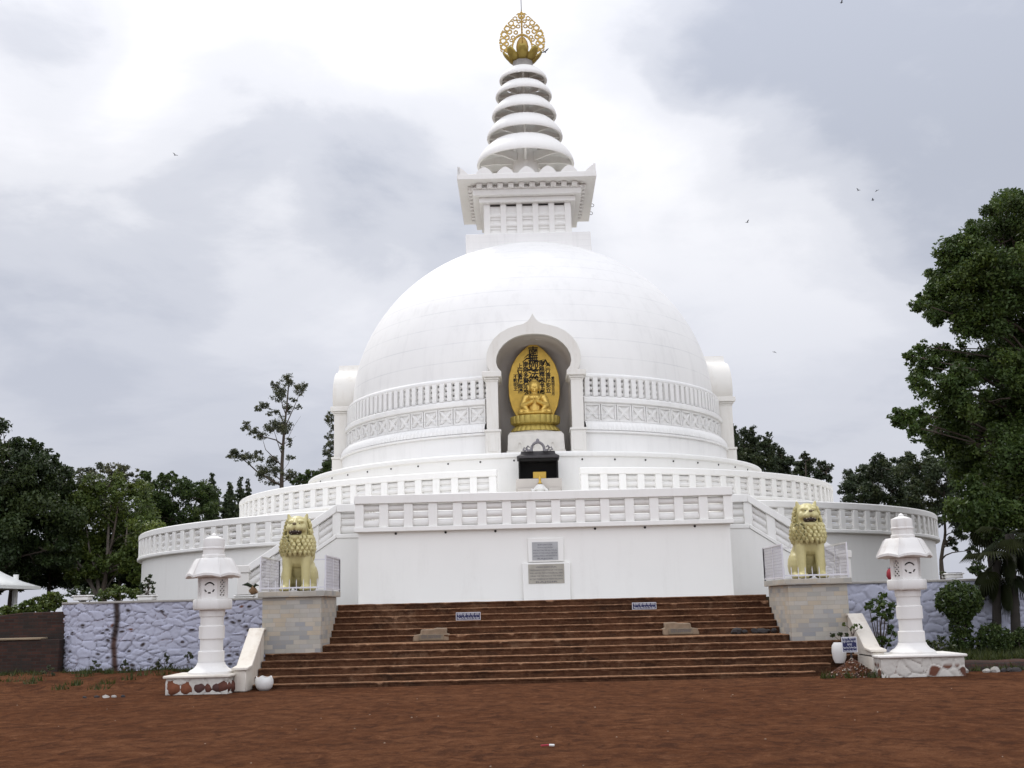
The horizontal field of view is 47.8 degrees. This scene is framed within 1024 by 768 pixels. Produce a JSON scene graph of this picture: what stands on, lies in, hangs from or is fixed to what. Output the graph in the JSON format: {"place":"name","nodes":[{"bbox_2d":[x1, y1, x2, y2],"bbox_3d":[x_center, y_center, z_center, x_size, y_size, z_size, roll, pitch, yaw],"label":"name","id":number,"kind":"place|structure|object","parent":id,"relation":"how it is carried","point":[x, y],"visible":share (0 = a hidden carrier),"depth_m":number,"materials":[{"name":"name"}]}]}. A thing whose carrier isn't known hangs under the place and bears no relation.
{"place":"outdoors","nodes":[
{"label":"outdoors","id":0,"kind":"place"},
{"bbox_2d":[0,571,40,606],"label":"tent pavilion","id":1,"kind":"structure","parent":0,"point":[14,584],"depth_m":43.84,"materials":[{"name":"white fabric"}]},
{"bbox_2d":[0,670,184,693],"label":"earth bank","id":2,"kind":"structure","parent":0,"point":[149,681],"depth_m":26.59,"materials":[{"name":"brown soil"}]},
{"bbox_2d":[41,665,54,675],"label":"weed plant","id":3,"kind":"object","parent":2,"relation":"on","point":[49,670],"visible":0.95,"depth_m":27.69,"materials":[{"name":"green plant"}]},
{"bbox_2d":[90,660,102,671],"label":"weed plant","id":4,"kind":"object","parent":2,"relation":"on","point":[95,664],"visible":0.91,"depth_m":28.36,"materials":[{"name":"green plant"}]},
{"bbox_2d":[119,659,129,669],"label":"weed plant","id":5,"kind":"object","parent":2,"relation":"on","point":[124,663],"visible":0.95,"depth_m":28.34,"materials":[{"name":"green plant"}]},
{"bbox_2d":[155,652,173,668],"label":"weed plant","id":6,"kind":"object","parent":2,"relation":"on","point":[166,656],"visible":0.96,"depth_m":28.30,"materials":[{"name":"green plant"}]},
{"bbox_2d":[184,652,193,662],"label":"weed plant","id":7,"kind":"object","parent":2,"relation":"on","point":[191,656],"visible":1,"depth_m":28.25,"materials":[{"name":"green plant"}]},
{"bbox_2d":[163,628,265,694],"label":"lantern terrace","id":8,"kind":"structure","parent":0,"point":[241,678],"depth_m":24.14,"materials":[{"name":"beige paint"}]},
{"bbox_2d":[185,533,241,674],"bbox_3d":[-6.389,4.665,24.631,1.225,2.955,1.064,-1,-11,0],"label":"stone lantern","id":9,"kind":"object","parent":8,"relation":"on","point":[213,569],"visible":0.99,"depth_m":24.37,"materials":[{"name":"white stone"}]},
{"bbox_2d":[0,667,1023,767],"bbox_3d":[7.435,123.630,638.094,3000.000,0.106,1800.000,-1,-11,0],"label":"ground","id":10,"kind":"structure","parent":0,"point":[973,719],"depth_m":16.02,"materials":[{"name":"brown soil"}]},
{"bbox_2d":[0,612,64,673],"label":"brick wall","id":11,"kind":"structure","parent":10,"relation":"on","point":[32,640],"depth_m":28.82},
{"bbox_2d":[0,604,25,615],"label":"leafy shrub","id":12,"kind":"object","parent":11,"relation":"on","point":[7,609],"visible":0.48,"depth_m":29.84,"materials":[{"name":"green plant"}]},
{"bbox_2d":[18,594,48,611],"bbox_3d":[-12.379,5.761,30.015,0.923,0.646,0.716,-1,-11,0],"label":"leafy shrub","id":13,"kind":"object","parent":11,"relation":"on","point":[39,606],"visible":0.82,"depth_m":29.85,"materials":[{"name":"green plant"}]},
{"bbox_2d":[43,591,66,611],"bbox_3d":[-11.969,5.696,30.043,0.735,0.627,0.907,-1,-11,0],"label":"leafy shrub","id":14,"kind":"object","parent":11,"relation":"on","point":[56,600],"visible":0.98,"depth_m":29.76,"materials":[{"name":"green plant"}]},
{"bbox_2d":[62,598,264,670],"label":"retaining wall","id":15,"kind":"structure","parent":10,"relation":"on","point":[143,634],"depth_m":28.93,"materials":[{"name":"white stone"}]},
{"bbox_2d":[72,595,93,600],"bbox_3d":[-10.967,5.460,29.517,0.440,0.142,0.420,-1,-11,0],"label":"wall planter","id":16,"kind":"object","parent":15,"relation":"on","point":[81,597],"visible":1,"depth_m":29.34,"materials":[{"name":"white concrete"}]},
{"bbox_2d":[136,595,157,600],"bbox_3d":[-9.325,5.457,29.500,0.440,0.142,0.420,-1,-11,0],"label":"wall planter","id":17,"kind":"object","parent":15,"relation":"on","point":[147,597],"visible":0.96,"depth_m":29.32,"materials":[{"name":"white concrete"}]},
{"bbox_2d":[138,574,155,594],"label":"leafy shrub","id":18,"kind":"object","parent":17,"relation":"in","point":[145,585],"visible":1,"depth_m":29.52,"materials":[{"name":"green plant"}]},
{"bbox_2d":[233,594,255,597],"bbox_3d":[-6.824,5.453,29.474,0.500,0.142,0.420,-1,-11,0],"label":"wall planter","id":19,"kind":"object","parent":15,"relation":"on","point":[245,596],"visible":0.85,"depth_m":29.29,"materials":[{"name":"white concrete"}]},
{"bbox_2d":[243,582,258,594],"bbox_3d":[-6.684,5.231,29.520,0.407,0.326,0.228,3,-12,-21],"label":"broken pot","id":20,"kind":"object","parent":19,"relation":"on","point":[252,590],"visible":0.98,"depth_m":29.52,"materials":[{"name":"brown ceramic"}]},
{"bbox_2d":[255,676,273,690],"bbox_3d":[-5.247,6.335,24.442,0.390,0.299,0.390,-1,-11,0],"label":"flower pot","id":21,"kind":"object","parent":10,"relation":"on","point":[263,683],"visible":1,"depth_m":24.30,"materials":[{"name":"white ceramic"}]},
{"bbox_2d":[0,644,1023,689],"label":"grass","id":22,"kind":"structure","parent":10,"relation":"on","point":[989,654],"depth_m":26.62,"materials":[{"name":"plant"}]},
{"bbox_2d":[58,688,1002,766],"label":"pebbles","id":23,"kind":"object","parent":10,"relation":"on","point":[536,736],"visible":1,"depth_m":17.55,"materials":[{"name":"stone"}]},
{"bbox_2d":[252,594,857,689],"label":"stone steps","id":24,"kind":"structure","parent":10,"relation":"on","point":[553,641],"depth_m":25.83,"materials":[{"name":"brown stone"}]},
{"bbox_2d":[258,590,339,653],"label":"statue plinth","id":25,"kind":"structure","parent":24,"relation":"on","point":[298,621],"depth_m":26.07,"materials":[{"name":"grey beige stone blocks"},{"name":"mortar"}]},
{"bbox_2d":[279,514,318,590],"bbox_3d":[-4.995,3.986,27.181,0.875,1.802,1.527,-1,-11,0],"label":"lion statue","id":26,"kind":"object","parent":25,"relation":"on","point":[297,547],"visible":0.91,"depth_m":26.66,"materials":[{"name":"yellow paint"}]},
{"bbox_2d":[259,555,339,591],"bbox_3d":[-4.977,4.506,27.298,1.512,0.802,2.082,-1,-11,0],"label":"railing","id":27,"kind":"object","parent":25,"relation":"on","point":[332,584],"visible":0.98,"depth_m":27.13,"materials":[{"name":"white metal"}]},
{"bbox_2d":[413,628,448,641],"bbox_3d":[-1.905,5.915,27.265,0.866,0.300,0.336,-1,-11,0],"label":"inscribed stone","id":28,"kind":"object","parent":24,"relation":"attached to","point":[436,634],"visible":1,"depth_m":27.11,"materials":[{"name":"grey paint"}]},
{"bbox_2d":[456,612,480,619],"bbox_3d":[-1.047,5.554,27.612,0.585,0.186,0.032,-1,-11,0],"label":"notice sign","id":29,"kind":"object","parent":24,"relation":"on","point":[467,615],"visible":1,"depth_m":27.60,"materials":[{"name":"white metal"}]},
{"bbox_2d":[632,602,655,609],"bbox_3d":[3.218,5.402,28.105,0.585,0.166,0.032,-1,-11,0],"label":"notice sign","id":30,"kind":"object","parent":24,"relation":"on","point":[645,605],"visible":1,"depth_m":28.09,"materials":[{"name":"white metal"}]},
{"bbox_2d":[662,622,698,634],"bbox_3d":[3.962,5.765,27.232,0.866,0.300,0.336,-1,-11,0],"label":"inscribed stone","id":31,"kind":"object","parent":24,"relation":"attached to","point":[672,628],"visible":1,"depth_m":27.07,"materials":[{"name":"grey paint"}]},
{"bbox_2d":[731,628,741,633],"bbox_3d":[5.234,5.783,26.946,0.260,0.194,0.226,-1,-11,0],"label":"stone lump","id":32,"kind":"object","parent":24,"relation":"on","point":[736,631],"visible":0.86,"depth_m":26.88,"materials":[{"name":"grey stone"}]},
{"bbox_2d":[751,628,757,633],"bbox_3d":[5.668,5.771,26.945,0.169,0.138,0.177,-1,-11,0],"label":"stone lump","id":33,"kind":"object","parent":24,"relation":"on","point":[753,630],"visible":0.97,"depth_m":26.90,"materials":[{"name":"grey stone"}]},
{"bbox_2d":[757,628,767,633],"bbox_3d":[5.829,5.766,26.913,0.260,0.140,0.243,9,-15,-43],"label":"stone lump","id":34,"kind":"object","parent":24,"relation":"on","point":[762,631],"visible":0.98,"depth_m":26.84,"materials":[{"name":"grey stone"}]},
{"bbox_2d":[764,577,851,640],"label":"statue plinth","id":35,"kind":"structure","parent":24,"relation":"on","point":[809,609],"depth_m":26.01,"materials":[{"name":"stone"}]},
{"bbox_2d":[762,542,849,580],"bbox_3d":[6.894,4.202,27.229,1.502,0.802,2.082,-1,-11,0],"label":"screen guard","id":36,"kind":"object","parent":35,"relation":"on","point":[835,566],"visible":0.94,"depth_m":27.00,"materials":[{"name":"white paint"}]},
{"bbox_2d":[788,501,828,578],"bbox_3d":[6.881,3.682,27.113,0.875,1.802,1.527,-1,-11,0],"label":"lion statue","id":37,"kind":"object","parent":35,"relation":"on","point":[807,535],"visible":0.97,"depth_m":26.59,"materials":[{"name":"yellow paint"}]},
{"bbox_2d":[830,632,848,639],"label":"leafy shrub","id":38,"kind":"object","parent":24,"relation":"on","point":[840,634],"visible":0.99,"depth_m":25.58,"materials":[{"name":"green plant"}]},
{"bbox_2d":[842,622,862,635],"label":"leafy shrub","id":39,"kind":"object","parent":24,"relation":"on","point":[853,626],"visible":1,"depth_m":25.00,"materials":[{"name":"green plant"}]},
{"bbox_2d":[832,642,845,662],"bbox_3d":[7.056,5.796,24.902,0.310,0.430,0.310,-1,-11,0],"label":"flower pot","id":40,"kind":"object","parent":10,"relation":"on","point":[838,655],"visible":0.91,"depth_m":24.79,"materials":[{"name":"white ceramic"}]},
{"bbox_2d":[826,658,876,677],"bbox_3d":[7.173,5.980,24.281,1.270,0.424,0.853,-1,-11,0],"label":"gravel heap","id":41,"kind":"object","parent":10,"relation":"on","point":[852,665],"visible":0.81,"depth_m":24.11,"materials":[{"name":"gravel"}]},
{"bbox_2d":[841,637,857,657],"bbox_3d":[7.131,5.711,24.353,0.315,0.736,0.071,-1,-11,0],"label":"notice board","id":42,"kind":"object","parent":41,"relation":"on","point":[849,644],"visible":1,"depth_m":24.36,"materials":[{"name":"white paint"}]},
{"bbox_2d":[864,592,897,649],"bbox_3d":[8.927,5.802,27.716,0.814,1.607,0.858,-7,-12,28],"label":"leafy shrub","id":43,"kind":"object","parent":10,"relation":"on","point":[881,603],"visible":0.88,"depth_m":27.68,"materials":[{"name":"green plant"}]},
{"bbox_2d":[845,613,966,677],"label":"lantern terrace","id":44,"kind":"structure","parent":10,"relation":"on","point":[871,653],"depth_m":23.72,"materials":[{"name":"white paint"}]},
{"bbox_2d":[876,513,936,654],"bbox_3d":[8.400,4.227,24.556,1.225,2.955,1.064,-1,-11,0],"label":"stone lantern","id":45,"kind":"object","parent":44,"relation":"on","point":[903,549],"visible":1,"depth_m":24.30,"materials":[{"name":"white stone"}]},
{"bbox_2d":[847,577,1023,651],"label":"retaining wall","id":46,"kind":"structure","parent":10,"relation":"on","point":[935,622],"depth_m":28.83,"materials":[{"name":"grey rubble stone"},{"name":"mortar"}]},
{"bbox_2d":[941,572,963,578],"bbox_3d":[11.209,4.877,29.391,0.480,0.142,0.420,-1,-11,0],"label":"wall planter","id":47,"kind":"object","parent":46,"relation":"on","point":[953,575],"visible":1,"depth_m":29.21,"materials":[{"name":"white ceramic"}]},
{"bbox_2d":[965,659,1023,671],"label":"kerb","id":48,"kind":"structure","parent":10,"relation":"on","point":[980,663],"depth_m":25.01,"materials":[{"name":"concrete"}]},
{"bbox_2d":[0,0,1023,613],"label":"sky","id":49,"kind":"structure","parent":0,"point":[151,298],"materials":[{"name":"grey"}]},
{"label":"raised ground","id":50,"kind":"structure","parent":0,"visible":0},
{"bbox_2d":[0,547,55,606],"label":"shade tree","id":51,"kind":"object","parent":50,"relation":"on","point":[25,578],"visible":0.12,"depth_m":53.20,"materials":[{"name":"green plant"}]},
{"bbox_2d":[0,417,88,577],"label":"broadleaf tree","id":52,"kind":"object","parent":50,"relation":"on","point":[43,485],"visible":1,"depth_m":47.90,"materials":[{"name":"green plant"}]},
{"bbox_2d":[33,535,79,611],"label":"shade tree","id":53,"kind":"object","parent":50,"relation":"on","point":[50,580],"visible":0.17,"depth_m":56.37,"materials":[{"name":"green plant"}]},
{"bbox_2d":[63,584,98,601],"bbox_3d":[-11.952,5.860,32.052,0.908,0.579,0.695,-1,-11,0],"label":"leafy shrub","id":54,"kind":"object","parent":50,"relation":"on","point":[82,592],"visible":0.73,"depth_m":31.98,"materials":[{"name":"green plant"}]},
{"bbox_2d":[61,534,101,601],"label":"shade tree","id":55,"kind":"object","parent":50,"relation":"on","point":[86,584],"visible":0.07,"depth_m":58.94,"materials":[{"name":"green plant"}]},
{"bbox_2d":[75,462,145,600],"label":"feathery tree","id":56,"kind":"object","parent":50,"relation":"on","point":[123,468],"visible":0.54,"depth_m":62.34,"materials":[{"name":"green plant"}]},
{"bbox_2d":[58,468,165,600],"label":"broadleaf tree","id":57,"kind":"object","parent":50,"relation":"on","point":[101,556],"visible":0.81,"depth_m":49.84,"materials":[{"name":"green plant"}]},
{"bbox_2d":[89,543,139,600],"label":"shade tree","id":58,"kind":"object","parent":50,"relation":"on","point":[119,579],"visible":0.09,"depth_m":54.29,"materials":[{"name":"green plant"}]},
{"bbox_2d":[95,584,144,601],"bbox_3d":[-10.508,5.649,31.099,1.468,0.551,0.788,0,-11,-7],"label":"clipped hedge","id":59,"kind":"object","parent":50,"relation":"on","point":[112,594],"visible":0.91,"depth_m":31.02,"materials":[{"name":"green plant"}]},
{"bbox_2d":[128,570,140,594],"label":"shade tree","id":60,"kind":"object","parent":50,"relation":"on","point":[133,586],"visible":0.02,"depth_m":53.33,"materials":[{"name":"green plant"}]},
{"bbox_2d":[122,470,223,541],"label":"broadleaf tree","id":61,"kind":"object","parent":50,"relation":"on","point":[202,494],"visible":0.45,"depth_m":58.04,"materials":[{"name":"green plant"}]},
{"bbox_2d":[205,473,221,533],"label":"cypress","id":62,"kind":"object","parent":50,"relation":"on","point":[212,479],"visible":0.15,"depth_m":62.13,"materials":[{"name":"green plant"}]},
{"bbox_2d":[219,481,238,538],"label":"cypress","id":63,"kind":"object","parent":50,"relation":"on","point":[230,509],"visible":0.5,"depth_m":59.80,"materials":[{"name":"green plant"}]},
{"bbox_2d":[235,476,245,512],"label":"cypress","id":64,"kind":"object","parent":50,"relation":"on","point":[241,493],"visible":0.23,"depth_m":64.10,"materials":[{"name":"green plant"}]},
{"bbox_2d":[244,478,251,496],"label":"cypress","id":65,"kind":"object","parent":50,"relation":"on","point":[248,489],"visible":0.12,"depth_m":66.14,"materials":[{"name":"green plant"}]},
{"bbox_2d":[225,373,307,487],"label":"airy tree","id":66,"kind":"object","parent":50,"relation":"on","point":[282,427],"visible":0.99,"depth_m":70.51,"materials":[{"name":"green plant"}]},
{"bbox_2d":[289,457,331,485],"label":"broadleaf tree","id":67,"kind":"object","parent":50,"relation":"on","point":[306,477],"visible":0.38,"depth_m":68.18,"materials":[{"name":"green plant"}]},
{"bbox_2d":[318,411,333,473],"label":"airy tree","id":68,"kind":"object","parent":50,"relation":"on","point":[328,416],"visible":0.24,"depth_m":72.79,"materials":[{"name":"green plant"}]},
{"bbox_2d":[137,5,939,604],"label":"stupa","id":69,"kind":"object","parent":50,"relation":"on","point":[413,495],"visible":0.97,"depth_m":42.56,"materials":[{"name":"white paint"}]},
{"bbox_2d":[507,431,565,452],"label":"statue pedestal","id":70,"kind":"object","parent":69,"relation":"on","point":[518,441],"visible":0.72,"depth_m":42.11,"materials":[{"name":"stone"}]},
{"bbox_2d":[508,345,559,432],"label":"seated statue","id":71,"kind":"object","parent":70,"relation":"on","point":[534,388],"visible":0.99,"depth_m":43.72,"materials":[{"name":"metal"}]},
{"bbox_2d":[516,438,561,491],"bbox_3d":[0.909,2.988,39.881,1.560,2.140,1.420,-1,-11,0],"label":"incense shrine","id":72,"kind":"object","parent":69,"relation":"on","point":[533,466],"visible":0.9,"depth_m":39.66,"materials":[{"name":"paint"}]},
{"bbox_2d":[531,476,548,490],"bbox_3d":[0.939,3.487,38.926,0.581,0.800,0.338,3,-12,-24],"label":"lotus lamp","id":73,"kind":"object","parent":69,"relation":"on","point":[539,486],"visible":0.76,"depth_m":38.85,"materials":[{"name":"white ceramic"}]},
{"bbox_2d":[527,538,563,561],"bbox_3d":[0.890,4.384,30.506,0.950,0.625,0.064,-1,-11,0],"label":"inscription plaque","id":74,"kind":"object","parent":69,"relation":"attached to","point":[545,549],"visible":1,"depth_m":30.48,"materials":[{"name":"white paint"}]},
{"bbox_2d":[522,562,570,600],"bbox_3d":[0.912,5.261,30.320,1.250,1.122,0.098,-1,-11,0],"label":"inscription plaque","id":75,"kind":"object","parent":69,"relation":"attached to","point":[546,581],"visible":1,"depth_m":30.29,"materials":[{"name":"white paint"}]},
{"bbox_2d":[733,423,748,461],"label":"pointed tree","id":76,"kind":"object","parent":50,"relation":"on","point":[741,455],"visible":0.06,"depth_m":68.08,"materials":[{"name":"green plant"}]},
{"bbox_2d":[737,425,762,465],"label":"pointed tree","id":77,"kind":"object","parent":50,"relation":"on","point":[751,441],"visible":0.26,"depth_m":69.97,"materials":[{"name":"green plant"}]},
{"bbox_2d":[749,431,779,491],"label":"pointed tree","id":78,"kind":"object","parent":50,"relation":"on","point":[768,453],"visible":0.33,"depth_m":68.02,"materials":[{"name":"green plant"}]},
{"bbox_2d":[774,445,796,492],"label":"pointed tree","id":79,"kind":"object","parent":50,"relation":"on","point":[784,462],"visible":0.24,"depth_m":70.17,"materials":[{"name":"green plant"}]},
{"bbox_2d":[789,451,818,477],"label":"pointed tree","id":80,"kind":"object","parent":50,"relation":"on","point":[804,466],"visible":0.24,"depth_m":68.27,"materials":[{"name":"green plant"}]},
{"bbox_2d":[799,460,834,482],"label":"pointed tree","id":81,"kind":"object","parent":50,"relation":"on","point":[824,467],"visible":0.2,"depth_m":70.07,"materials":[{"name":"green plant"}]},
{"bbox_2d":[837,452,924,509],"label":"broadleaf tree","id":82,"kind":"object","parent":50,"relation":"on","point":[878,470],"visible":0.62,"depth_m":62.89,"materials":[{"name":"green plant"}]},
{"bbox_2d":[886,567,890,579],"bbox_3d":[10.308,5.121,30.950,0.543,0.545,0.441,-9,-13,33],"label":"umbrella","id":83,"kind":"object","parent":50,"relation":"on","point":[888,574],"visible":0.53,"depth_m":30.91,"materials":[{"name":"red fabric"}]},
{"bbox_2d":[891,448,985,578],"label":"broadleaf tree","id":84,"kind":"object","parent":50,"relation":"on","point":[926,481],"visible":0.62,"depth_m":59.03,"materials":[{"name":"green plant"}]},
{"bbox_2d":[885,186,1023,541],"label":"broadleaf tree","id":85,"kind":"object","parent":50,"relation":"on","point":[977,438],"visible":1,"depth_m":34.04,"materials":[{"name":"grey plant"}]},
{"bbox_2d":[948,515,1003,566],"bbox_3d":[14.105,4.975,34.305,1.770,2.557,1.988,3,-12,-23],"label":"fan palm","id":86,"kind":"object","parent":50,"relation":"on","point":[977,539],"visible":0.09,"depth_m":34.20,"materials":[{"name":"green plant"}]},
{"bbox_2d":[966,560,986,576],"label":"round bush","id":87,"kind":"object","parent":50,"relation":"on","point":[976,569],"visible":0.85,"depth_m":32.36,"materials":[{"name":"green plant"}]},
{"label":"earth bank","id":88,"kind":"structure","parent":0,"visible":0},
{"bbox_2d":[926,635,957,651],"bbox_3d":[9.937,6.117,26.955,1.095,0.512,0.861,-1,-11,0],"label":"leafy shrub","id":89,"kind":"object","parent":88,"relation":"on","point":[933,643],"visible":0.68,"depth_m":26.90,"materials":[{"name":"green plant"}]},
{"bbox_2d":[934,578,984,650],"bbox_3d":[10.765,5.646,27.720,1.197,1.938,1.181,-1,-11,0],"label":"topiary bush","id":90,"kind":"object","parent":88,"relation":"on","point":[958,612],"visible":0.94,"depth_m":27.52,"materials":[{"name":"green plant"}]},
{"bbox_2d":[959,550,1023,631],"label":"fan palm","id":91,"kind":"object","parent":88,"relation":"on","point":[991,585],"visible":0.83,"depth_m":28.27,"materials":[{"name":"green plant"}]},
{"bbox_2d":[973,621,1015,653],"bbox_3d":[11.427,6.086,27.336,0.970,0.931,0.856,-1,-11,0],"label":"round bush","id":92,"kind":"object","parent":88,"relation":"on","point":[994,640],"visible":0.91,"depth_m":27.14,"materials":[{"name":"green plant"}]},
{"bbox_2d":[990,667,999,671],"bbox_3d":[10.295,6.114,24.577,0.224,0.193,0.254,-1,-11,0],"label":"ground stone","id":93,"kind":"object","parent":88,"relation":"on","point":[994,669],"visible":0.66,"depth_m":24.51,"materials":[{"name":"white stone"}]},
{"bbox_2d":[974,526,1023,645],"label":"fan palm","id":94,"kind":"object","parent":88,"relation":"on","point":[1010,545],"visible":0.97,"depth_m":28.05,"materials":[{"name":"green plant"}]},
{"bbox_2d":[1012,667,1021,671],"bbox_3d":[10.756,6.107,24.572,0.216,0.150,0.181,-1,-11,0],"label":"ground stone","id":95,"kind":"object","parent":88,"relation":"on","point":[1015,669],"visible":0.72,"depth_m":24.54,"materials":[{"name":"grey stone"}]},
{"bbox_2d":[1010,627,1023,649],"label":"leafy shrub","id":96,"kind":"object","parent":88,"relation":"on","point":[1018,634],"visible":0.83,"depth_m":27.51,"materials":[{"name":"green plant"}]}
]}

